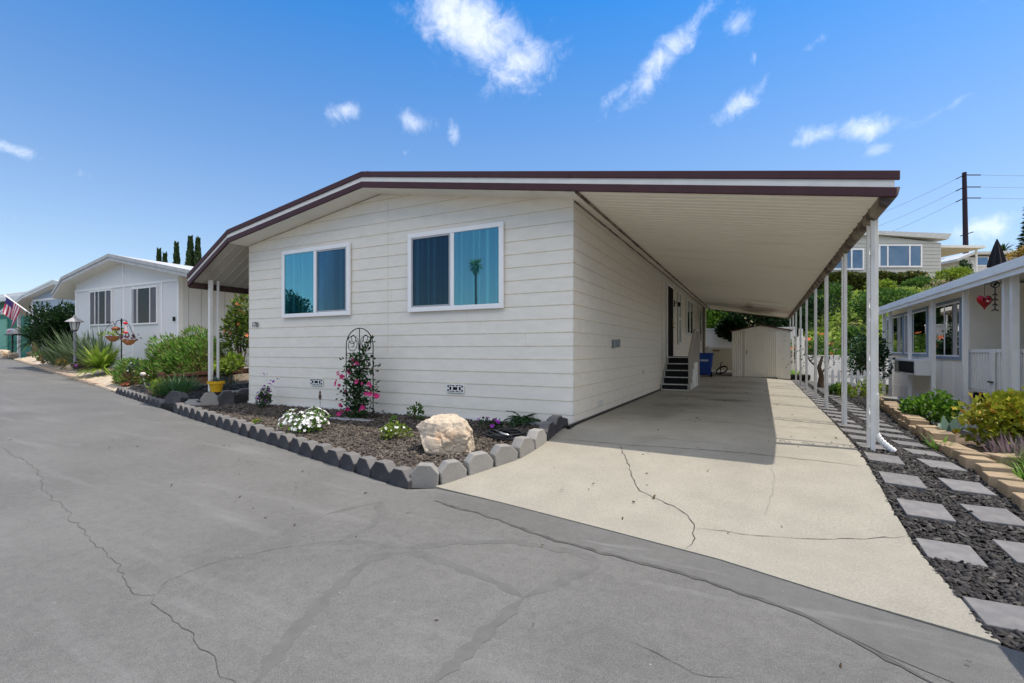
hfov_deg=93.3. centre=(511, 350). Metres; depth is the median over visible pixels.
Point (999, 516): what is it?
stepping stone
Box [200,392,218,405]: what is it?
edging stone
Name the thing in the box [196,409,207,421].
edging stone
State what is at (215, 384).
flower pot
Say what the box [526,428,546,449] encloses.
edging stone
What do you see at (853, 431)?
stepping stone
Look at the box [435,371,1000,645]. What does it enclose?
driveway
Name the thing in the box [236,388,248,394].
edging stone
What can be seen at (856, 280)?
clipped hedge
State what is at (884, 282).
slope shrub
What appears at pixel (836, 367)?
picket fence
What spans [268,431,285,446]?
edging stone
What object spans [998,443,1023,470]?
grass clump
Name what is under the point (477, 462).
edging stone
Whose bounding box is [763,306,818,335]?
tree
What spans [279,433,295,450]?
edging stone
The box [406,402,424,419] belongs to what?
seedling
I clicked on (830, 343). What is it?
rose bush
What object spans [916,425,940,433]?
wall block
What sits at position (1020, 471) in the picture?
grass clump
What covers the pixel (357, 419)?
stone slab
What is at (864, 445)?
stepping stone
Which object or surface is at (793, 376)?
planter bowl
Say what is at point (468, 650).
road seam
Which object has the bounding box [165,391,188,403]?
edging stone
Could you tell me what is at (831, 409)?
stepping stone
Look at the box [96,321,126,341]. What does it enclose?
hanging basket
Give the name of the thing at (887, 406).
wall block
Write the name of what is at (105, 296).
window
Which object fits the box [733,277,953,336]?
hillside
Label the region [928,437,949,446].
wall block
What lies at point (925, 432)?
wall block
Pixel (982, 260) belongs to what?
window
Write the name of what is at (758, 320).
tree
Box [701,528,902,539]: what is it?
driveway crack
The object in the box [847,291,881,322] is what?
slope shrub
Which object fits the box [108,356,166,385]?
juniper bush
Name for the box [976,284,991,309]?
heart ornament
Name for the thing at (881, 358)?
garden shrub
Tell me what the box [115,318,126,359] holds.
plant hanger
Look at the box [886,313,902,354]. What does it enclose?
window
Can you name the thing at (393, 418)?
seedling
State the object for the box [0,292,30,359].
mobile home
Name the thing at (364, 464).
edging stone
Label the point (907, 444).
stepping stone
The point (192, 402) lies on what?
edging stone
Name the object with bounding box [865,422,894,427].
stepping stone
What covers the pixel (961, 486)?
stepping stone
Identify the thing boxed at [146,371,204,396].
lavender bush
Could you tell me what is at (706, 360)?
recycling bin
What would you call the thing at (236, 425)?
edging stone
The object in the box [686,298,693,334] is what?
window
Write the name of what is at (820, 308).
slope shrub
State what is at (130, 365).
statice plant
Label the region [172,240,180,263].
cypress tree
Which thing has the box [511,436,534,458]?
edging stone
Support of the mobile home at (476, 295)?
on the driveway
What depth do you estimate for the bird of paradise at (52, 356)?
18.95 m
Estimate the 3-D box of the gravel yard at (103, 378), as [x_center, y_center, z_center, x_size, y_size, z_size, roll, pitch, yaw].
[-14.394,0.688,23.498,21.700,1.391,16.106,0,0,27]
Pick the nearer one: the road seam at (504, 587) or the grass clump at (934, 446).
the road seam at (504, 587)
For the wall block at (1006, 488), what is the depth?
4.20 m
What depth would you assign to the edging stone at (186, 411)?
9.02 m
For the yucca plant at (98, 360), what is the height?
1.201 m
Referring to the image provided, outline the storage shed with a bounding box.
[730,325,791,378]
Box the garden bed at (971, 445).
[929,423,1022,475]
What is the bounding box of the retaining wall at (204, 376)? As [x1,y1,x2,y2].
[157,368,248,383]
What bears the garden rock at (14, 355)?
on the road
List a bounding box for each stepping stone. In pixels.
[815,404,834,407]
[818,406,837,410]
[822,410,840,414]
[826,414,848,417]
[830,418,855,422]
[835,423,862,428]
[839,428,865,433]
[847,410,865,413]
[847,434,876,440]
[855,442,885,450]
[864,452,904,465]
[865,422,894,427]
[878,471,926,490]
[879,428,903,433]
[880,433,913,440]
[890,439,928,447]
[896,498,955,524]
[902,448,945,457]
[915,538,988,567]
[916,458,967,473]
[937,478,996,496]
[959,504,1023,527]
[963,596,1023,635]
[992,539,1023,564]
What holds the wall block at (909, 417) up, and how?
on the wall block
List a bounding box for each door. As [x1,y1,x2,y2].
[666,282,674,356]
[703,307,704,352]
[744,331,777,376]
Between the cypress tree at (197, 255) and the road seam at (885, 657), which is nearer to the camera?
the road seam at (885, 657)
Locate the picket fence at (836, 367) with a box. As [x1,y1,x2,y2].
[808,355,888,384]
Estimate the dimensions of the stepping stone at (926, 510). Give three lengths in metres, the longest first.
0.320 x 0.310 x 0.040 m
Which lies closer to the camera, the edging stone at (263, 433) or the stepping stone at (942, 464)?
the stepping stone at (942, 464)
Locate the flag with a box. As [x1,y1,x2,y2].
[3,295,32,327]
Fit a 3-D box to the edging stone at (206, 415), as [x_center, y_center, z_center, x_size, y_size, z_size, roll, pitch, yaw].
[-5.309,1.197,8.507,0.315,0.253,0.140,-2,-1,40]
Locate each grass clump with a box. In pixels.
[918,433,953,449]
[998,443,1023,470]
[998,460,1023,481]
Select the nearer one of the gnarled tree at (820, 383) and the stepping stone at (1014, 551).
the stepping stone at (1014, 551)
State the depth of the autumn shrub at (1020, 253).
40.22 m
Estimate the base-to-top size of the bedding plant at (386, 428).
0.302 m
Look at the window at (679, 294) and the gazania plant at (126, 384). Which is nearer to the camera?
the gazania plant at (126, 384)
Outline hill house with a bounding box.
[832,231,950,277]
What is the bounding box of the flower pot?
[207,376,225,391]
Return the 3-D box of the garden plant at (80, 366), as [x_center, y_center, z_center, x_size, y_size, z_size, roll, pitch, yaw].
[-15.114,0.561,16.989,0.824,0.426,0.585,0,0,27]
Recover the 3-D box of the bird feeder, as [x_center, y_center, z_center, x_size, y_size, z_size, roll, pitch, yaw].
[-12.310,-0.727,15.400,0.150,0.370,0.150,0,0,27]
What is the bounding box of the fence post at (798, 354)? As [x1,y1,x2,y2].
[797,329,804,373]
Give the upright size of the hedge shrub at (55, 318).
2.936 m
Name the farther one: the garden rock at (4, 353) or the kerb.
the garden rock at (4, 353)
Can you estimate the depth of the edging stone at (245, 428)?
7.44 m
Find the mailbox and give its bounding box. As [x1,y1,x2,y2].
[4,328,21,352]
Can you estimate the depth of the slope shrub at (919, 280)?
32.80 m
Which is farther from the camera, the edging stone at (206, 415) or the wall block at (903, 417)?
the edging stone at (206, 415)
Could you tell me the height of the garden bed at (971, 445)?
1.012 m
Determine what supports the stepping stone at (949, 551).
on the mulch strip
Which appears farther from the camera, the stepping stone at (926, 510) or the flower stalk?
the flower stalk
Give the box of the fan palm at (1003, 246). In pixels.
[991,243,1016,250]
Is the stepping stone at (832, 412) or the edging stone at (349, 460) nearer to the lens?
the edging stone at (349, 460)
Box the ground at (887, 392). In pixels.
[880,385,1003,646]
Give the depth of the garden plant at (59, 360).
18.02 m
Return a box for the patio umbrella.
[987,239,1006,267]
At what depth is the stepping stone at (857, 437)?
6.28 m
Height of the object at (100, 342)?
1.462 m
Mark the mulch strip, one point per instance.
(988, 565)
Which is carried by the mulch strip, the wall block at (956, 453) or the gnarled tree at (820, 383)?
the gnarled tree at (820, 383)
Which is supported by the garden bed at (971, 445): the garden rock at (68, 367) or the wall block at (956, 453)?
the wall block at (956, 453)
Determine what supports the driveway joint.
on the driveway
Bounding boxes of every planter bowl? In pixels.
[790,374,799,379]
[802,374,810,380]
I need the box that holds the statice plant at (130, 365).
[126,357,153,381]
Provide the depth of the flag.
27.05 m
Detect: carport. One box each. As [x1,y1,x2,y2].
[565,170,899,451]
[941,245,985,272]
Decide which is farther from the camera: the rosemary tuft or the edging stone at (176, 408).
the rosemary tuft
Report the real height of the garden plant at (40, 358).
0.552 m
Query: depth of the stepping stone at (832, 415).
8.38 m
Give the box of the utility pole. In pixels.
[956,172,980,253]
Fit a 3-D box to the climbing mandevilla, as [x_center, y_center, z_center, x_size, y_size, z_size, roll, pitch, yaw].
[-2.543,0.468,8.035,1.026,1.473,0.530,0,0,27]
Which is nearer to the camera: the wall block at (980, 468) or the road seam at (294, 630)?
the road seam at (294, 630)
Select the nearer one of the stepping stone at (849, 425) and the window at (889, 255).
the stepping stone at (849, 425)
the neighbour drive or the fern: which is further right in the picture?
the fern
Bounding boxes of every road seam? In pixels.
[253,539,598,682]
[320,540,523,597]
[325,501,386,540]
[430,597,524,682]
[438,501,933,682]
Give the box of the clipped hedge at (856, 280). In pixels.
[817,269,931,293]
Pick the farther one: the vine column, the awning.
the vine column
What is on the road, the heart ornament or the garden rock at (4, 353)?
the garden rock at (4, 353)
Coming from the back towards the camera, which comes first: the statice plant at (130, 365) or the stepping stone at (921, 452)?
the statice plant at (130, 365)
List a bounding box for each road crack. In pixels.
[5,449,236,682]
[160,540,339,589]
[617,637,732,677]
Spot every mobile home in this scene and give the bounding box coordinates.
[0,280,74,357]
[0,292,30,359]
[51,254,248,366]
[227,171,705,425]
[878,256,1023,436]
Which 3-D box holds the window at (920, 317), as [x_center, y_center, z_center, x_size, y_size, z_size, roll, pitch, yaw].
[11.926,-0.520,14.311,0.029,1.380,2.418,0,0,27]
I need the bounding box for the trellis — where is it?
[346,328,373,417]
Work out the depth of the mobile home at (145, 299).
16.68 m
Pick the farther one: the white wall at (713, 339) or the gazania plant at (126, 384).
the white wall at (713, 339)
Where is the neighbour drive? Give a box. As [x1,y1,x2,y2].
[95,365,248,391]
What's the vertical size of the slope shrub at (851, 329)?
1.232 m
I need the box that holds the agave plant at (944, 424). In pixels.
[935,416,969,433]
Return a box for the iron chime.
[990,281,999,310]
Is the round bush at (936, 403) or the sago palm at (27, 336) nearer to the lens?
the round bush at (936, 403)
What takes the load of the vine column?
on the hillside
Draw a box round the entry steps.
[661,329,699,390]
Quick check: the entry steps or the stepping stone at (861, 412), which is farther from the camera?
the entry steps
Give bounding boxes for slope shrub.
[803,290,840,326]
[821,279,853,307]
[839,325,862,348]
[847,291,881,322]
[863,278,897,290]
[878,286,919,303]
[899,275,941,289]
[926,265,974,281]
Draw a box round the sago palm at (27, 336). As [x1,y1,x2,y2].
[6,321,45,355]
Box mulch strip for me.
[810,385,1023,651]
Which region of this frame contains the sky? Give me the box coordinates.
[0,0,1023,294]
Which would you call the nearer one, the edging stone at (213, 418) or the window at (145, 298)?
the edging stone at (213, 418)
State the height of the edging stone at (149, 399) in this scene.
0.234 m
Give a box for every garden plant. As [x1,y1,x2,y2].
[30,350,43,359]
[37,356,47,363]
[54,355,70,368]
[71,361,91,370]
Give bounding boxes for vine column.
[958,259,973,274]
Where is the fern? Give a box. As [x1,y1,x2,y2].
[502,411,541,426]
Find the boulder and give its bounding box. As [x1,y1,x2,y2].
[416,414,474,455]
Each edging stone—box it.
[123,389,131,396]
[130,392,139,398]
[134,393,143,400]
[139,394,147,401]
[143,395,151,403]
[147,396,155,404]
[151,398,160,405]
[156,399,164,407]
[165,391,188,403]
[173,403,184,413]
[179,404,189,414]
[183,406,194,417]
[185,399,200,405]
[190,407,201,419]
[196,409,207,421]
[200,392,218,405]
[203,411,215,423]
[209,413,222,426]
[217,415,230,428]
[218,390,234,404]
[223,417,237,431]
[232,419,246,433]
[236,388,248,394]
[240,422,254,436]
[249,424,264,439]
[257,427,274,443]
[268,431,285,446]
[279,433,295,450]
[290,437,307,453]
[300,440,318,458]
[312,443,332,462]
[326,447,345,467]
[340,451,360,472]
[356,456,376,477]
[371,459,395,483]
[388,466,411,488]
[410,462,438,488]
[438,459,466,484]
[463,451,492,475]
[489,444,517,466]
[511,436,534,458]
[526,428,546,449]
[538,421,555,440]
[547,417,567,427]
[548,415,563,433]
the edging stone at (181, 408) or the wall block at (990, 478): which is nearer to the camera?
the wall block at (990, 478)
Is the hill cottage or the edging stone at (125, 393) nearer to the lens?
the edging stone at (125, 393)
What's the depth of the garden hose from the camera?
6.40 m
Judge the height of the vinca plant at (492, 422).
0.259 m
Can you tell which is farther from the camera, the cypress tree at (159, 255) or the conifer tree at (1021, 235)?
the cypress tree at (159, 255)
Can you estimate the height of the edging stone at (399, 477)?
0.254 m
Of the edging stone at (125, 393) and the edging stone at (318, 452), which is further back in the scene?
the edging stone at (125, 393)
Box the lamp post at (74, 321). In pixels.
[65,315,83,370]
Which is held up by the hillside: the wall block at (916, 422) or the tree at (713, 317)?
the tree at (713, 317)
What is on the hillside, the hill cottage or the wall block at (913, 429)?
the hill cottage
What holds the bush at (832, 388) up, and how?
on the mulch strip
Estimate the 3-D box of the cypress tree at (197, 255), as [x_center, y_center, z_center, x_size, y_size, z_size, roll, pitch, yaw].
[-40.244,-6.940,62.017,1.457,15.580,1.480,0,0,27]
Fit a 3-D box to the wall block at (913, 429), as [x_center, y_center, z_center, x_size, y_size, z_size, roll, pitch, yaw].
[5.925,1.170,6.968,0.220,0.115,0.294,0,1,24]
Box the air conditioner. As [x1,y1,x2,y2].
[895,359,930,375]
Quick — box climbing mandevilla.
[334,334,383,418]
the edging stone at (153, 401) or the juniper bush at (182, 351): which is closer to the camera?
the edging stone at (153, 401)
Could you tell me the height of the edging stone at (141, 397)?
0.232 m
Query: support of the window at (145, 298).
in the mobile home at (145, 299)
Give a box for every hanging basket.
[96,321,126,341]
[109,325,141,344]
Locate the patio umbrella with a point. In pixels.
(997, 256)
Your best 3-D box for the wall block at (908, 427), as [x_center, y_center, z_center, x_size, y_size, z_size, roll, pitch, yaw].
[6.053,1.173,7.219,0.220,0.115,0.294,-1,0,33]
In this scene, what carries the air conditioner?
attached to the mobile home at (959, 337)
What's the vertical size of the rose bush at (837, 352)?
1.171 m
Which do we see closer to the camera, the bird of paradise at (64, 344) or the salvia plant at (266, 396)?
the salvia plant at (266, 396)
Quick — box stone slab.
[329,417,373,421]
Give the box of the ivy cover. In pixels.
[797,285,931,352]
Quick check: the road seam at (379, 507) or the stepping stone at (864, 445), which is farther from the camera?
the stepping stone at (864, 445)
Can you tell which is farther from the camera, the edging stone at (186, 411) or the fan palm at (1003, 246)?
the fan palm at (1003, 246)
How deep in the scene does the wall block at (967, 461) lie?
4.93 m
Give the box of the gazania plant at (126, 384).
[118,380,136,386]
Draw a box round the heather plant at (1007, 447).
[978,431,1023,456]
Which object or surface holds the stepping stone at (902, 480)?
on the mulch strip
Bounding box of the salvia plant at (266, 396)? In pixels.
[255,373,277,408]
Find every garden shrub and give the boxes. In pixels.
[847,319,894,381]
[847,342,863,383]
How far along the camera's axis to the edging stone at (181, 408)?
9.23 m
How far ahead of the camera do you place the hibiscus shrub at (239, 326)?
13.33 m
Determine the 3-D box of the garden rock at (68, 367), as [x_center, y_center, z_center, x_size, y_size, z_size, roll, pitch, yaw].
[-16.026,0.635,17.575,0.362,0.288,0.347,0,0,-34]
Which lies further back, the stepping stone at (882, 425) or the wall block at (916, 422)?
the stepping stone at (882, 425)
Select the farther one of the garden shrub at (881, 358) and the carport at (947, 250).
the carport at (947, 250)
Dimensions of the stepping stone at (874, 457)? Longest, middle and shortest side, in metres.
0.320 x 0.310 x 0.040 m
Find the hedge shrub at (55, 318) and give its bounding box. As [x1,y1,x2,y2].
[22,300,74,350]
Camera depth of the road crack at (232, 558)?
3.26 m
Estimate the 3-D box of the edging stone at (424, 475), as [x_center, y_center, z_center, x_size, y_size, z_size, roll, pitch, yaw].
[-0.915,1.323,5.120,0.302,0.252,0.140,1,0,0]
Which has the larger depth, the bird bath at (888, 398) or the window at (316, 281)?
the bird bath at (888, 398)
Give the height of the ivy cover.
4.827 m
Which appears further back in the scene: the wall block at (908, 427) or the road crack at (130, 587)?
the wall block at (908, 427)
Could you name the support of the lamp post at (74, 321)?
on the gravel yard at (103, 378)
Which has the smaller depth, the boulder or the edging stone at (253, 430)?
the boulder
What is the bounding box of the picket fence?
[828,369,881,394]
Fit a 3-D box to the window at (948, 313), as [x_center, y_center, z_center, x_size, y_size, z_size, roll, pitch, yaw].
[10.717,-0.500,11.927,0.029,1.440,1.925,0,0,27]
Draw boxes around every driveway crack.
[620,446,694,546]
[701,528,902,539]
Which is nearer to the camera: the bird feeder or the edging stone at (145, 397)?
the edging stone at (145, 397)
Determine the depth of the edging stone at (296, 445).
6.47 m
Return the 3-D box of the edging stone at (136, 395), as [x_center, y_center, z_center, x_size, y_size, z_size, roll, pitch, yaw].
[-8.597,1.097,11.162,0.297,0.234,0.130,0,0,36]
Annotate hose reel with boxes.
[716,362,727,374]
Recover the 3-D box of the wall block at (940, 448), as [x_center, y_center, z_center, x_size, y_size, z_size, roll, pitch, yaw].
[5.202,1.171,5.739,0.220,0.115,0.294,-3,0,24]
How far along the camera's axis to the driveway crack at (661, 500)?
4.38 m
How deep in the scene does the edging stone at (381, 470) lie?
5.29 m
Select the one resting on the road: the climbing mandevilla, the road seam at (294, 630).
the road seam at (294, 630)
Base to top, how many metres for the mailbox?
1.654 m
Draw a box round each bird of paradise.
[26,332,71,364]
[40,328,91,363]
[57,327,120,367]
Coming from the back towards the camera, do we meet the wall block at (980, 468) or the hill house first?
the hill house
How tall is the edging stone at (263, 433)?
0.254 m
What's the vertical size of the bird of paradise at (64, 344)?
1.650 m
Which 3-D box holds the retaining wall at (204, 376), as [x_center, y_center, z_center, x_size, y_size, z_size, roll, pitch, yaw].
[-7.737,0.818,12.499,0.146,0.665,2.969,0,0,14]
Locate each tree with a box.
[156,247,161,261]
[162,251,167,262]
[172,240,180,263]
[184,234,194,265]
[193,236,201,266]
[706,309,742,328]
[713,315,748,341]
[721,311,794,326]
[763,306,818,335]
[786,336,857,387]
[1015,207,1023,250]
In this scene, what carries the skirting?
attached to the mobile home at (476, 295)
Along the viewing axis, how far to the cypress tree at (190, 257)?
61.77 m
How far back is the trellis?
8.08 m
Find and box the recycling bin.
[700,353,713,375]
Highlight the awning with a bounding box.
[187,230,248,391]
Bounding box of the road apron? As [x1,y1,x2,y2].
[435,489,1011,682]
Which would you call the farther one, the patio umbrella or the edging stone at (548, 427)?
the patio umbrella
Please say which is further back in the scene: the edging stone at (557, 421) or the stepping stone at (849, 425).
the stepping stone at (849, 425)
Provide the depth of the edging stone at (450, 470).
5.13 m
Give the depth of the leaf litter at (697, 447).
5.50 m
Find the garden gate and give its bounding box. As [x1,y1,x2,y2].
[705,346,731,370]
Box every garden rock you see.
[0,350,10,357]
[8,352,18,358]
[65,364,72,370]
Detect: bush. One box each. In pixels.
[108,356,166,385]
[144,324,244,378]
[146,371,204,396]
[791,333,840,362]
[820,346,848,354]
[828,382,839,394]
[836,382,857,397]
[854,377,887,396]
[897,388,964,424]
[951,386,1023,445]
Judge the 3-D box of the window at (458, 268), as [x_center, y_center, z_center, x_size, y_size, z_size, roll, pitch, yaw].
[-0.935,-1.295,7.710,1.810,1.310,0.045,0,0,27]
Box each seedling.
[388,414,396,425]
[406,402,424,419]
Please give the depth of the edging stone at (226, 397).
9.92 m
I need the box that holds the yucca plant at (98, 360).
[69,340,129,377]
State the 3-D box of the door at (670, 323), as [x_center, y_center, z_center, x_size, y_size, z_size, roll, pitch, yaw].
[4.672,-0.870,14.177,0.104,2.120,1.080,0,0,27]
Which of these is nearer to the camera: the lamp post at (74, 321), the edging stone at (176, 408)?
the edging stone at (176, 408)
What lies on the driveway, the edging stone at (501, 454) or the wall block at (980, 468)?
the edging stone at (501, 454)
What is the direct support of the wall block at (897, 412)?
on the wall block
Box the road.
[0,358,1023,682]
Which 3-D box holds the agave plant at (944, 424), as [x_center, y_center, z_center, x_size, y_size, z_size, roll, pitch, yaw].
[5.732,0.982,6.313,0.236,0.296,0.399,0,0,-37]
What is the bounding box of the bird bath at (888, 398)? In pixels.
[881,392,921,406]
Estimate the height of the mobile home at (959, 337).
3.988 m
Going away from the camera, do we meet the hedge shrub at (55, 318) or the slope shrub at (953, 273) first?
the hedge shrub at (55, 318)
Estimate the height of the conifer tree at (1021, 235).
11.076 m
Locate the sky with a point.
(129, 128)
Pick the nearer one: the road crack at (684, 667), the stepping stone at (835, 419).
the road crack at (684, 667)
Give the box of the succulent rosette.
[145,377,168,395]
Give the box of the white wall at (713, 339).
[706,327,794,372]
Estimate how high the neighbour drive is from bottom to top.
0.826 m
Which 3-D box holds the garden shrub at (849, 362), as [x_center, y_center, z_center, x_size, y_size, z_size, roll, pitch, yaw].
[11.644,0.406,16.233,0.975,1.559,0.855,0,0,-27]
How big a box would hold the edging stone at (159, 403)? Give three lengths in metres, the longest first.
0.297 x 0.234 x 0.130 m
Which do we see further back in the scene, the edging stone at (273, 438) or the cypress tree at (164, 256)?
the cypress tree at (164, 256)
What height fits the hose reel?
0.567 m
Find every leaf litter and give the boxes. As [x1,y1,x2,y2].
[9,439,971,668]
[554,388,844,532]
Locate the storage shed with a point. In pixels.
(761, 350)
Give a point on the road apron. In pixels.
(942, 653)
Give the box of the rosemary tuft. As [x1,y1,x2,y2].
[216,371,237,389]
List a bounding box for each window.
[89,289,112,325]
[131,285,157,324]
[282,242,350,317]
[408,221,503,311]
[678,292,681,344]
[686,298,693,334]
[699,306,701,341]
[833,248,863,269]
[878,244,921,266]
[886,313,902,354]
[903,306,928,356]
[936,297,961,359]
[978,256,988,265]
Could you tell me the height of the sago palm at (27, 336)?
2.041 m
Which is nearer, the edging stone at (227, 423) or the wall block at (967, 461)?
the wall block at (967, 461)
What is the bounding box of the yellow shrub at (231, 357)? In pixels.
[213,351,245,377]
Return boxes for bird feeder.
[123,322,127,332]
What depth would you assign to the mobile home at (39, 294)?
27.43 m
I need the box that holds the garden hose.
[485,428,527,439]
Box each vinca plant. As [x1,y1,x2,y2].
[277,406,330,433]
[477,416,503,428]
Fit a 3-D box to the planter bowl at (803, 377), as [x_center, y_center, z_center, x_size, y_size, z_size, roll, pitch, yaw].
[11.317,1.050,18.700,0.400,0.240,0.390,0,0,27]
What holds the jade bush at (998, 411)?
on the garden bed at (971, 445)
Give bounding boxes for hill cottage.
[941,251,1018,276]
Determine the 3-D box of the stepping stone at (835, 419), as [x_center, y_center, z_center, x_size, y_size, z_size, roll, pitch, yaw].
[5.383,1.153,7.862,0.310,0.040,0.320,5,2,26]
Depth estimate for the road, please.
2.92 m
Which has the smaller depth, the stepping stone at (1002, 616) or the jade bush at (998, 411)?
the stepping stone at (1002, 616)
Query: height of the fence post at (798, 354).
2.150 m
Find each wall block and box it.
[885,403,898,409]
[895,410,906,416]
[901,415,920,420]
[905,416,925,421]
[906,418,928,425]
[907,424,915,431]
[911,426,915,433]
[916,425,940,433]
[922,428,944,437]
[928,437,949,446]
[929,431,955,441]
[935,442,964,451]
[944,445,976,456]
[953,450,989,460]
[959,455,995,469]
[975,463,1014,476]
[982,471,1022,488]
[983,452,1023,467]
[997,479,1023,498]
[1012,492,1023,511]
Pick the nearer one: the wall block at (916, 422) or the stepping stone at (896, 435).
the stepping stone at (896, 435)
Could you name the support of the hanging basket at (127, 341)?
hanging from the plant hanger
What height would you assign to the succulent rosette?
0.500 m
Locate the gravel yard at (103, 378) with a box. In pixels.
[13,356,248,392]
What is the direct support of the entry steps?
on the driveway
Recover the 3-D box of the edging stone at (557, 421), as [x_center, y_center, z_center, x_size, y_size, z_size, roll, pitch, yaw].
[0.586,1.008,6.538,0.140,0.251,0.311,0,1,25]
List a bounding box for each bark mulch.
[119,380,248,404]
[193,403,538,469]
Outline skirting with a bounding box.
[566,389,660,428]
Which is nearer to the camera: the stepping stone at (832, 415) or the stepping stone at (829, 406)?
the stepping stone at (832, 415)
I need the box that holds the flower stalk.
[140,372,147,386]
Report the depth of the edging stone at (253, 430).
7.26 m
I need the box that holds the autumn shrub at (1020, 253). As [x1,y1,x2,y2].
[1005,245,1023,260]
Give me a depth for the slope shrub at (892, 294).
29.30 m
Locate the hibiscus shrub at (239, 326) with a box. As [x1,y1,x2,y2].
[216,293,248,367]
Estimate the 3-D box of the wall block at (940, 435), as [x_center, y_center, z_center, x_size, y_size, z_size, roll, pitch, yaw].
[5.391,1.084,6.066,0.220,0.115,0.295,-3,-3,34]
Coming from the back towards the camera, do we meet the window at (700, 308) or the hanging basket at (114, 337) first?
the window at (700, 308)
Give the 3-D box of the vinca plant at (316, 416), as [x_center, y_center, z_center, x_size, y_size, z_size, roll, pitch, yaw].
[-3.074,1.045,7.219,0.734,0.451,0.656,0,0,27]
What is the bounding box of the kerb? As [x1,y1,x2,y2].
[16,360,101,385]
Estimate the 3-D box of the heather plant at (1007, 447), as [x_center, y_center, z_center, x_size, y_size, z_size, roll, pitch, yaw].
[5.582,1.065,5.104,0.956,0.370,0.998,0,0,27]
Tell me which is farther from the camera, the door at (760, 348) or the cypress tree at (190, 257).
the cypress tree at (190, 257)
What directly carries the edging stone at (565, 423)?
on the bark mulch at (342, 429)
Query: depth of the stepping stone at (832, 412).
8.90 m
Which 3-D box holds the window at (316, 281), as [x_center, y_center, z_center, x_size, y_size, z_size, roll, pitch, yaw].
[-3.722,-1.295,9.123,1.800,1.310,0.045,0,0,27]
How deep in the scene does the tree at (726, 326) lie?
24.22 m
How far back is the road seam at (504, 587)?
3.27 m
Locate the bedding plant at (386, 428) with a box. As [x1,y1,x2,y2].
[379,420,413,439]
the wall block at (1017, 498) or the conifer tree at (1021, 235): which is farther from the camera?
the conifer tree at (1021, 235)
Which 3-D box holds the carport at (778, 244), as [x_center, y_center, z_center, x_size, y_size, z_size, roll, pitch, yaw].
[6.984,-0.583,14.720,3.747,3.592,20.460,0,0,27]
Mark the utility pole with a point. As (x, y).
(964, 209)
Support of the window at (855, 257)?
in the hill house
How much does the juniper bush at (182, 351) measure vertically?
1.779 m
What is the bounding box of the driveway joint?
[568,439,855,465]
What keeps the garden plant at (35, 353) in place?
on the gravel yard at (103, 378)
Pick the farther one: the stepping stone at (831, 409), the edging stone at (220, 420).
the stepping stone at (831, 409)

